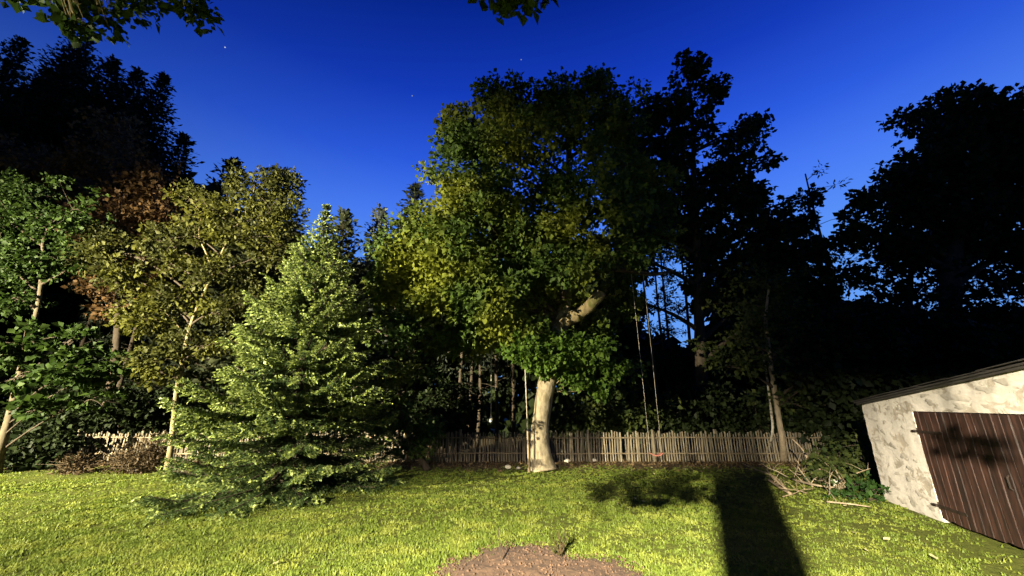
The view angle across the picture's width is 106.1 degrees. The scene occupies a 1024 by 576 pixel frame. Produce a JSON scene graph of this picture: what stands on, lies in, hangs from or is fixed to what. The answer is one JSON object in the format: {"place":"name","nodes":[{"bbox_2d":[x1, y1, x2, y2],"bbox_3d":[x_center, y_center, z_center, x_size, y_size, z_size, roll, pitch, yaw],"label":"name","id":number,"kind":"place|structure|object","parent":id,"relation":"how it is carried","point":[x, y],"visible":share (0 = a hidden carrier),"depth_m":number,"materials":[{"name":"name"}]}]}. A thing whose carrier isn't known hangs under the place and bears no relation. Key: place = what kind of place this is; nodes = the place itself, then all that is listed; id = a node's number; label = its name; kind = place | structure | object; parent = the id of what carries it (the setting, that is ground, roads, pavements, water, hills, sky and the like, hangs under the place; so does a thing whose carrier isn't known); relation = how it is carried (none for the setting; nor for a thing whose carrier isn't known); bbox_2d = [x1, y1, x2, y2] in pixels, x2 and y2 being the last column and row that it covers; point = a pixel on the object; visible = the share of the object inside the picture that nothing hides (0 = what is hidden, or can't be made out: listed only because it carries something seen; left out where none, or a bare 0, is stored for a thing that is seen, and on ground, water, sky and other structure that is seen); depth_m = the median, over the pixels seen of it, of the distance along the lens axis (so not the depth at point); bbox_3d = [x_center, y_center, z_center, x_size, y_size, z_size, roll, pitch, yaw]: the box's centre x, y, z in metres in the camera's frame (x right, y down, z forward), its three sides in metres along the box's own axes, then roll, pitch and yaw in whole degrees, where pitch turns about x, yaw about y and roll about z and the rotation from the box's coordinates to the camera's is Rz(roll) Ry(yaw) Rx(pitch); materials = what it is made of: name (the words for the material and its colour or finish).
{"place":"outdoors","nodes":[
{"label":"outdoors","id":0,"kind":"place"},
{"bbox_2d":[0,405,1023,575],"bbox_3d":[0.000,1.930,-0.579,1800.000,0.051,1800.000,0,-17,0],"label":"ground","id":1,"kind":"structure","parent":0,"point":[1007,550],"depth_m":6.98,"materials":[{"name":"green plant"}]},
{"bbox_2d":[0,34,36,128],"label":"conifer","id":2,"kind":"object","parent":1,"relation":"on","point":[9,73],"visible":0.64,"depth_m":31.49,"materials":[{"name":"green plant"}]},
{"bbox_2d":[0,64,75,384],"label":"conifer","id":3,"kind":"object","parent":1,"relation":"on","point":[24,127],"visible":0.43,"depth_m":25.90,"materials":[{"name":"green plant"}]},
{"bbox_2d":[0,410,103,471],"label":"undergrowth bush","id":4,"kind":"object","parent":1,"relation":"on","point":[23,458],"visible":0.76,"depth_m":12.57,"materials":[{"name":"green plant"}]},
{"bbox_2d":[0,384,114,452],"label":"undergrowth bush","id":5,"kind":"object","parent":1,"relation":"on","point":[49,425],"visible":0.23,"depth_m":14.89,"materials":[{"name":"green plant"}]},
{"bbox_2d":[20,31,99,139],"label":"conifer","id":6,"kind":"object","parent":1,"relation":"on","point":[70,67],"visible":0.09,"depth_m":35.61,"materials":[{"name":"green plant"}]},
{"bbox_2d":[0,53,133,397],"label":"conifer","id":7,"kind":"object","parent":1,"relation":"on","point":[95,96],"visible":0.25,"depth_m":27.50,"materials":[{"name":"green plant"}]},
{"bbox_2d":[0,166,136,472],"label":"field maple","id":8,"kind":"object","parent":1,"relation":"on","point":[13,268],"visible":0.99,"depth_m":12.02,"materials":[{"name":"green plant"}]},
{"bbox_2d":[46,451,103,475],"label":"dry shrub","id":9,"kind":"object","parent":1,"relation":"on","point":[67,467],"visible":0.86,"depth_m":11.44,"materials":[{"name":"brown plant"}]},
{"bbox_2d":[3,65,150,359],"bbox_3d":[-32.871,-4.871,29.669,7.509,30.382,7.794,0,-17,0],"label":"conifer","id":10,"kind":"object","parent":1,"relation":"on","point":[137,77],"visible":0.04,"depth_m":33.09,"materials":[{"name":"green plant"}]},
{"bbox_2d":[41,271,130,409],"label":"pine tree","id":11,"kind":"object","parent":1,"relation":"on","point":[88,322],"visible":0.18,"depth_m":18.04,"materials":[{"name":"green plant"}]},
{"bbox_2d":[0,71,182,411],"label":"conifer","id":12,"kind":"object","parent":1,"relation":"on","point":[152,114],"visible":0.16,"depth_m":28.62,"materials":[{"name":"green plant"}]},
{"bbox_2d":[0,105,185,456],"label":"copper beech","id":13,"kind":"object","parent":1,"relation":"on","point":[75,165],"visible":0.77,"depth_m":18.48,"materials":[{"name":"brown plant"}]},
{"bbox_2d":[55,370,192,456],"bbox_3d":[-15.660,5.081,15.794,4.101,3.605,4.397,-15,-22,40],"label":"undergrowth bush","id":14,"kind":"object","parent":1,"relation":"on","point":[138,416],"visible":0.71,"depth_m":15.17,"materials":[{"name":"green plant"}]},
{"bbox_2d":[51,131,204,438],"bbox_3d":[-23.236,-1.179,24.497,5.628,20.338,5.368,0,-17,0],"label":"conifer","id":15,"kind":"object","parent":1,"relation":"on","point":[181,139],"visible":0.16,"depth_m":25.59,"materials":[{"name":"green plant"}]},
{"bbox_2d":[88,436,175,474],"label":"dry shrub","id":16,"kind":"object","parent":1,"relation":"on","point":[132,456],"visible":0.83,"depth_m":11.53,"materials":[{"name":"brown plant"}]},
{"bbox_2d":[89,241,183,448],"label":"pine tree","id":17,"kind":"object","parent":1,"relation":"on","point":[129,348],"visible":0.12,"depth_m":17.86,"materials":[{"name":"green plant"}]},
{"bbox_2d":[113,428,184,472],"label":"dry shrub","id":18,"kind":"object","parent":1,"relation":"on","point":[149,444],"visible":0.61,"depth_m":11.78,"materials":[{"name":"brown plant"}]},
{"bbox_2d":[53,158,309,472],"bbox_3d":[-11.232,0.260,12.765,7.846,10.838,3.406,0,-17,0],"label":"rowan tree","id":19,"kind":"object","parent":1,"relation":"on","point":[154,292],"visible":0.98,"depth_m":12.90,"materials":[{"name":"green plant"}]},
{"bbox_2d":[121,156,253,444],"bbox_3d":[-16.796,-0.118,20.874,4.925,16.223,5.023,0,-17,0],"label":"conifer","id":20,"kind":"object","parent":1,"relation":"on","point":[199,252],"visible":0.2,"depth_m":20.05,"materials":[{"name":"green plant"}]},
{"bbox_2d":[181,165,310,412],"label":"conifer","id":21,"kind":"object","parent":1,"relation":"on","point":[217,363],"visible":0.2,"depth_m":18.81,"materials":[{"name":"green plant"}]},
{"bbox_2d":[178,355,344,457],"bbox_3d":[-9.853,4.801,15.521,5.819,4.243,3.999,0,-17,0],"label":"undergrowth bush","id":22,"kind":"object","parent":1,"relation":"on","point":[201,405],"visible":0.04,"depth_m":15.02,"materials":[{"name":"green plant"}]},
{"bbox_2d":[120,203,409,526],"bbox_3d":[-5.428,1.215,10.142,5.544,7.740,5.362,13,-21,-37],"label":"spruce tree","id":23,"kind":"object","parent":1,"relation":"on","point":[321,298],"visible":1,"depth_m":9.11,"materials":[{"name":"green plant"}]},
{"bbox_2d":[0,0,558,48],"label":"linden tree","id":24,"kind":"object","parent":1,"relation":"on","point":[75,12],"visible":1,"depth_m":6.33,"materials":[{"name":"green plant"}]},
{"bbox_2d":[281,205,369,433],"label":"conifer","id":25,"kind":"object","parent":1,"relation":"on","point":[345,222],"visible":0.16,"depth_m":20.19,"materials":[{"name":"green plant"}]},
{"bbox_2d":[337,203,394,430],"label":"conifer","id":26,"kind":"object","parent":1,"relation":"on","point":[377,219],"visible":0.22,"depth_m":21.21,"materials":[{"name":"green plant"}]},
{"bbox_2d":[336,226,452,470],"bbox_3d":[-3.817,1.532,12.406,3.904,8.372,3.821,0,-17,0],"label":"hazel bush","id":27,"kind":"object","parent":1,"relation":"on","point":[402,325],"visible":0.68,"depth_m":12.08,"materials":[{"name":"green plant"}]},
{"bbox_2d":[363,181,444,435],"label":"conifer","id":28,"kind":"object","parent":1,"relation":"on","point":[416,193],"visible":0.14,"depth_m":21.92,"materials":[{"name":"green plant"}]},
{"bbox_2d":[4,459,868,476],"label":"leaf litter","id":29,"kind":"object","parent":1,"relation":"on","point":[644,464],"visible":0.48,"depth_m":13.10,"materials":[{"name":"brown plant"}]},
{"bbox_2d":[401,363,494,456],"bbox_3d":[-2.546,4.901,15.560,3.662,3.604,2.828,0,-17,0],"label":"undergrowth bush","id":30,"kind":"object","parent":1,"relation":"on","point":[455,410],"visible":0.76,"depth_m":15.35,"materials":[{"name":"green plant"}]},
{"bbox_2d":[437,314,478,451],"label":"pine tree","id":31,"kind":"object","parent":1,"relation":"on","point":[460,377],"visible":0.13,"depth_m":17.73,"materials":[{"name":"green plant"}]},
{"bbox_2d":[69,429,864,461],"bbox_3d":[-1.624,5.784,14.022,28.870,1.185,0.332,0,-17,0],"label":"picket fence","id":32,"kind":"object","parent":1,"relation":"on","point":[509,438],"visible":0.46,"depth_m":14.02,"materials":[{"name":"wood"}]},
{"bbox_2d":[454,271,499,448],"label":"pine tree","id":33,"kind":"object","parent":1,"relation":"on","point":[470,374],"visible":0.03,"depth_m":18.45,"materials":[{"name":"green plant"}]},
{"bbox_2d":[457,351,504,446],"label":"pine tree","id":34,"kind":"object","parent":1,"relation":"on","point":[478,415],"visible":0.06,"depth_m":19.03,"materials":[{"name":"green plant"}]},
{"bbox_2d":[478,234,515,449],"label":"pine tree","id":35,"kind":"object","parent":1,"relation":"on","point":[496,367],"visible":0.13,"depth_m":18.05,"materials":[{"name":"green plant"}]},
{"bbox_2d":[485,331,518,444],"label":"pine tree","id":36,"kind":"object","parent":1,"relation":"on","point":[513,406],"visible":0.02,"depth_m":20.01,"materials":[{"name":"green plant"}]},
{"bbox_2d":[0,145,1022,437],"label":"woods","id":37,"kind":"object","parent":1,"relation":"on","point":[624,337],"visible":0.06,"depth_m":25.31,"materials":[{"name":"green plant"}]},
{"bbox_2d":[362,62,689,472],"bbox_3d":[1.686,-2.091,14.055,13.222,16.440,6.203,4,-17,-14],"label":"sycamore tree","id":38,"kind":"object","parent":1,"relation":"on","point":[489,291],"visible":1,"depth_m":13.01,"materials":[{"name":"green plant"}]},
{"bbox_2d":[489,348,492,423],"bbox_3d":[-0.696,2.559,13.222,0.109,3.990,0.109,0,-17,0],"label":"hanging rope","id":39,"kind":"object","parent":38,"relation":"hanging from","point":[490,419],"visible":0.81,"depth_m":13.00,"materials":[{"name":"beige fabric"}]},
{"bbox_2d":[631,274,662,455],"bbox_3d":[4.659,2.475,13.404,0.471,6.233,0.180,0,-17,0],"label":"rope swing","id":40,"kind":"object","parent":38,"relation":"hanging from","point":[659,454],"visible":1,"depth_m":13.27,"materials":[{"name":"brown fabric"}]},
{"bbox_2d":[525,370,529,472],"bbox_3d":[0.484,4.016,12.224,0.161,3.435,0.085,0,-17,0],"label":"garden pole","id":41,"kind":"object","parent":1,"relation":"on","point":[528,457],"visible":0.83,"depth_m":12.01,"materials":[{"name":"brown wood"}]},
{"bbox_2d":[430,541,654,575],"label":"soil","id":42,"kind":"structure","parent":1,"relation":"on","point":[487,568],"depth_m":4.90,"materials":[{"name":"brown soil"}]},
{"bbox_2d":[498,528,502,561],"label":"bare sapling","id":43,"kind":"object","parent":42,"relation":"on","point":[500,547],"visible":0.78,"depth_m":5.06,"materials":[{"name":"brown plant"}]},
{"bbox_2d":[541,529,570,557],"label":"weed tuft","id":44,"kind":"object","parent":42,"relation":"on","point":[560,549],"visible":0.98,"depth_m":5.22,"materials":[{"name":"green plant"}]},
{"bbox_2d":[549,389,630,455],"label":"undergrowth bush","id":45,"kind":"object","parent":1,"relation":"on","point":[573,420],"visible":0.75,"depth_m":15.32,"materials":[{"name":"green plant"}]},
{"bbox_2d":[582,379,686,455],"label":"undergrowth bush","id":46,"kind":"object","parent":1,"relation":"on","point":[635,421],"visible":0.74,"depth_m":15.61,"materials":[{"name":"green plant"}]},
{"bbox_2d":[613,240,685,450],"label":"pine tree","id":47,"kind":"object","parent":1,"relation":"on","point":[650,329],"visible":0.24,"depth_m":18.45,"materials":[{"name":"green plant"}]},
{"bbox_2d":[638,231,691,444],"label":"pine tree","id":48,"kind":"object","parent":1,"relation":"on","point":[659,330],"visible":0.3,"depth_m":20.70,"materials":[{"name":"green plant"}]},
{"bbox_2d":[652,250,685,412],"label":"pine tree","id":49,"kind":"object","parent":1,"relation":"on","point":[663,280],"visible":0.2,"depth_m":22.45,"materials":[{"name":"green plant"}]},
{"bbox_2d":[656,239,698,444],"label":"pine tree","id":50,"kind":"object","parent":1,"relation":"on","point":[688,332],"visible":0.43,"depth_m":20.42,"materials":[{"name":"green plant"}]},
{"bbox_2d":[630,343,737,445],"bbox_3d":[8.971,5.452,19.908,5.550,5.042,3.572,-6,-18,20],"label":"undergrowth bush","id":51,"kind":"object","parent":1,"relation":"on","point":[683,370],"visible":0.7,"depth_m":19.81,"materials":[{"name":"green plant"}]},
{"bbox_2d":[649,376,751,454],"bbox_3d":[7.922,5.385,16.293,3.764,3.229,3.682,-8,-19,26],"label":"undergrowth bush","id":52,"kind":"object","parent":1,"relation":"on","point":[684,420],"visible":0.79,"depth_m":15.73,"materials":[{"name":"green plant"}]},
{"bbox_2d":[606,47,878,452],"bbox_3d":[11.578,-3.165,20.214,13.527,21.714,5.505,0,-17,0],"label":"maple tree","id":53,"kind":"object","parent":1,"relation":"on","point":[743,197],"visible":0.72,"depth_m":19.58,"materials":[{"name":"green plant"}]},
{"bbox_2d":[718,312,783,456],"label":"alder sapling","id":54,"kind":"object","parent":1,"relation":"on","point":[742,356],"visible":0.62,"depth_m":14.35,"materials":[{"name":"green plant"}]},
{"bbox_2d":[699,383,813,456],"bbox_3d":[10.077,5.302,15.652,4.033,2.889,3.839,13,-21,-37],"label":"undergrowth bush","id":55,"kind":"object","parent":1,"relation":"on","point":[758,422],"visible":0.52,"depth_m":15.28,"materials":[{"name":"green plant"}]},
{"bbox_2d":[742,463,789,491],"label":"fallen branch","id":56,"kind":"object","parent":1,"relation":"on","point":[768,474],"visible":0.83,"depth_m":10.12,"materials":[{"name":"brown wood"}]},
{"bbox_2d":[765,468,786,489],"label":"fallen branch","id":57,"kind":"object","parent":56,"relation":"on","point":[778,482],"visible":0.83,"depth_m":9.41,"materials":[{"name":"brown wood"}]},
{"bbox_2d":[760,458,787,476],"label":"fallen branch","id":58,"kind":"object","parent":1,"relation":"on","point":[773,469],"visible":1,"depth_m":10.94,"materials":[{"name":"brown wood"}]},
{"bbox_2d":[683,257,869,462],"bbox_3d":[9.892,2.433,14.319,6.426,7.870,3.612,0,-17,0],"label":"alder tree","id":59,"kind":"object","parent":1,"relation":"on","point":[774,351],"visible":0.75,"depth_m":14.07,"materials":[{"name":"green plant"}]},
{"bbox_2d":[767,478,791,495],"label":"fallen branch","id":60,"kind":"object","parent":1,"relation":"on","point":[784,490],"visible":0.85,"depth_m":9.18,"materials":[{"name":"brown wood"}]},
{"bbox_2d":[773,478,807,493],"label":"fallen branch","id":61,"kind":"object","parent":1,"relation":"on","point":[791,489],"visible":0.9,"depth_m":8.83,"materials":[{"name":"brown wood"}]},
{"bbox_2d":[782,479,813,496],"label":"fallen branch","id":62,"kind":"object","parent":1,"relation":"on","point":[797,490],"visible":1,"depth_m":8.67,"materials":[{"name":"brown wood"}]},
{"bbox_2d":[792,438,810,476],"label":"fallen branch","id":63,"kind":"object","parent":1,"relation":"on","point":[805,454],"visible":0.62,"depth_m":10.82,"materials":[{"name":"brown wood"}]},
{"bbox_2d":[760,380,855,454],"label":"undergrowth bush","id":64,"kind":"object","parent":1,"relation":"on","point":[823,431],"visible":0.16,"depth_m":14.51,"materials":[{"name":"green plant"}]},
{"bbox_2d":[794,458,826,473],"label":"fallen branch","id":65,"kind":"object","parent":1,"relation":"on","point":[809,470],"visible":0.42,"depth_m":10.42,"materials":[{"name":"brown wood"}]},
{"bbox_2d":[789,469,846,488],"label":"fallen branch","id":66,"kind":"object","parent":1,"relation":"on","point":[804,482],"visible":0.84,"depth_m":9.47,"materials":[{"name":"brown wood"}]},
{"bbox_2d":[819,468,834,496],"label":"fallen branch","id":67,"kind":"object","parent":1,"relation":"on","point":[829,487],"visible":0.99,"depth_m":8.87,"materials":[{"name":"brown wood"}]},
{"bbox_2d":[801,447,866,489],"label":"shrub","id":68,"kind":"object","parent":1,"relation":"on","point":[841,465],"visible":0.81,"depth_m":9.91,"materials":[{"name":"green plant"}]},
{"bbox_2d":[810,439,860,470],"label":"shrub","id":69,"kind":"object","parent":1,"relation":"on","point":[838,455],"visible":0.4,"depth_m":12.05,"materials":[{"name":"green plant"}]},
{"bbox_2d":[825,470,845,489],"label":"fallen branch","id":70,"kind":"object","parent":1,"relation":"on","point":[844,482],"visible":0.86,"depth_m":9.38,"materials":[{"name":"brown wood"}]},
{"bbox_2d":[792,160,879,320],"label":"pine tree","id":71,"kind":"object","parent":1,"relation":"on","point":[849,279],"visible":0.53,"depth_m":19.32,"materials":[{"name":"green plant"}]},
{"bbox_2d":[812,419,879,479],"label":"shrub","id":72,"kind":"object","parent":1,"relation":"on","point":[866,449],"visible":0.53,"depth_m":10.98,"materials":[{"name":"green plant"}]},
{"bbox_2d":[825,463,870,483],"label":"fallen branch","id":73,"kind":"object","parent":1,"relation":"on","point":[856,473],"visible":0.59,"depth_m":9.76,"materials":[{"name":"brown wood"}]},
{"bbox_2d":[826,494,870,506],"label":"fallen branch","id":74,"kind":"object","parent":1,"relation":"on","point":[845,503],"visible":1,"depth_m":7.80,"materials":[{"name":"brown wood"}]},
{"bbox_2d":[773,305,928,463],"bbox_3d":[11.892,3.283,13.642,4.195,5.570,4.636,-14,-22,38],"label":"bush","id":75,"kind":"object","parent":1,"relation":"on","point":[878,367],"visible":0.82,"depth_m":13.09,"materials":[{"name":"green plant"}]},
{"bbox_2d":[821,470,890,504],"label":"nettle clump","id":76,"kind":"object","parent":1,"relation":"on","point":[871,490],"visible":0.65,"depth_m":8.52,"materials":[{"name":"green plant"}]},
{"bbox_2d":[812,245,1023,382],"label":"ash tree","id":77,"kind":"object","parent":1,"relation":"on","point":[904,289],"visible":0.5,"depth_m":18.36,"materials":[{"name":"green plant"}]},
{"bbox_2d":[829,78,1023,332],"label":"oak tree","id":78,"kind":"object","parent":1,"relation":"on","point":[949,193],"visible":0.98,"depth_m":16.84,"materials":[{"name":"green plant"}]},
{"bbox_2d":[852,359,1023,548],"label":"barn","id":79,"kind":"structure","parent":1,"relation":"on","point":[949,450],"depth_m":6.33,"materials":[{"name":"paint"}]},
{"bbox_2d":[911,412,1023,548],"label":"door","id":80,"kind":"structure","parent":79,"relation":"in","point":[975,462],"depth_m":6.01,"materials":[{"name":"brown wood"}]},
{"bbox_2d":[916,254,1023,367],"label":"bush","id":81,"kind":"object","parent":1,"relation":"on","point":[989,312],"visible":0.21,"depth_m":14.56,"materials":[{"name":"green plant"}]},
{"bbox_2d":[0,0,1023,394],"label":"sky","id":82,"kind":"structure","parent":0,"point":[324,90],"materials":[{"name":"blue"}]}
]}

